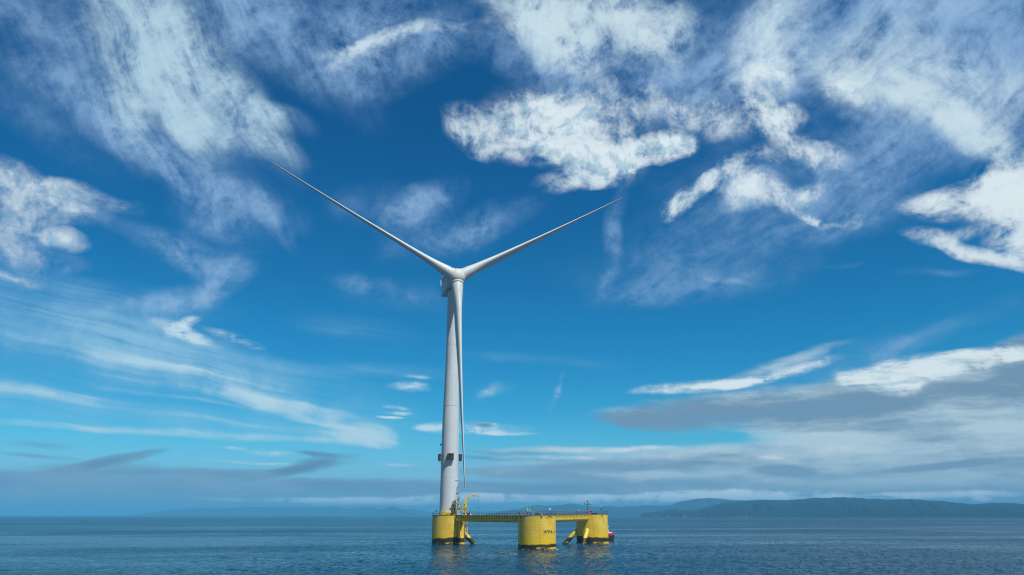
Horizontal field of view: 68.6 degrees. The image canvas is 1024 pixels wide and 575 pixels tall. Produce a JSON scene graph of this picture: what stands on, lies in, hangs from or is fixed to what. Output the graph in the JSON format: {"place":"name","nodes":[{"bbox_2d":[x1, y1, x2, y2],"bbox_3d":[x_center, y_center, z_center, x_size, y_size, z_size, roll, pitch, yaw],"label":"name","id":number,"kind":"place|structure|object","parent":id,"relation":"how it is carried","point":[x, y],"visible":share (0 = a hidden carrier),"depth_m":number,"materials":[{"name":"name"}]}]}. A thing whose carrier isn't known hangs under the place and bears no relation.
{"place":"outdoors","nodes":[
{"label":"outdoors","id":0,"kind":"place"},
{"bbox_2d":[130,506,438,515],"bbox_3d":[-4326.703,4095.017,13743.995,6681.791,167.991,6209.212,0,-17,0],"label":"island hills","id":1,"kind":"structure","parent":0,"point":[295,511],"depth_m":12297.48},
{"bbox_2d":[370,506,421,515],"bbox_3d":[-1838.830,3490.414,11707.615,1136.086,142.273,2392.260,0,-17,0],"label":"island cone hill","id":2,"kind":"structure","parent":0,"point":[392,511],"depth_m":10958.99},
{"bbox_2d":[0,515,1023,574],"bbox_3d":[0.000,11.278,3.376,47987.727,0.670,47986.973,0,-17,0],"label":"sea","id":3,"kind":"structure","parent":0,"point":[217,545],"depth_m":237.09,"materials":[{"name":"liquid"}]},
{"bbox_2d":[432,511,608,550],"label":"floating platform","id":4,"kind":"structure","parent":3,"relation":"on","point":[536,532],"depth_m":258.39,"materials":[{"name":"paint"}]},
{"bbox_2d":[270,161,621,514],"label":"wind turbine","id":5,"kind":"object","parent":4,"relation":"on","point":[450,456],"visible":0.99,"depth_m":278.50,"materials":[{"name":"paint"}]},
{"bbox_2d":[452,496,459,514],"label":"ladder gantry","id":6,"kind":"object","parent":4,"relation":"on","point":[454,506],"visible":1,"depth_m":262.98,"materials":[{"name":"metal"}]},
{"bbox_2d":[456,502,465,514],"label":"access frame","id":7,"kind":"object","parent":4,"relation":"on","point":[462,503],"visible":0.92,"depth_m":262.02,"materials":[{"name":"yellow metal"}]},
{"bbox_2d":[464,495,478,514],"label":"davit crane","id":8,"kind":"object","parent":4,"relation":"on","point":[467,498],"visible":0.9,"depth_m":264.75,"materials":[{"name":"yellow metal"}]},
{"bbox_2d":[608,526,613,539],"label":"work boat","id":9,"kind":"object","parent":3,"relation":"on","point":[610,535],"visible":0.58,"depth_m":303.75,"materials":[{"name":"red paint"}]},
{"bbox_2d":[0,0,1023,515],"label":"sky","id":10,"kind":"structure","parent":0,"point":[805,279],"materials":[{"name":"blue"}]},
{"bbox_2d":[486,498,752,515],"bbox_3d":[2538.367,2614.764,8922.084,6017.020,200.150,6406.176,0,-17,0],"label":"coastal hills","id":11,"kind":"structure","parent":0,"point":[696,504],"depth_m":7652.69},
{"bbox_2d":[640,497,1023,516],"bbox_3d":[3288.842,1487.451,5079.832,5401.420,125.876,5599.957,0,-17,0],"label":"wooded hills","id":12,"kind":"structure","parent":0,"point":[777,508],"depth_m":3982.19,"materials":[{"name":"blue plant"}]},
{"bbox_2d":[651,514,1023,516],"bbox_3d":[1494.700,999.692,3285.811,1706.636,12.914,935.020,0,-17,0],"label":"town","id":13,"kind":"object","parent":12,"relation":"on","point":[731,516],"visible":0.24,"depth_m":3429.37},
{"bbox_2d":[797,502,1023,517],"bbox_3d":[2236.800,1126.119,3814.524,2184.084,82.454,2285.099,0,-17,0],"label":"wooded foothills","id":14,"kind":"structure","parent":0,"point":[855,510],"depth_m":3296.51,"materials":[{"name":"blue plant"}]}
]}

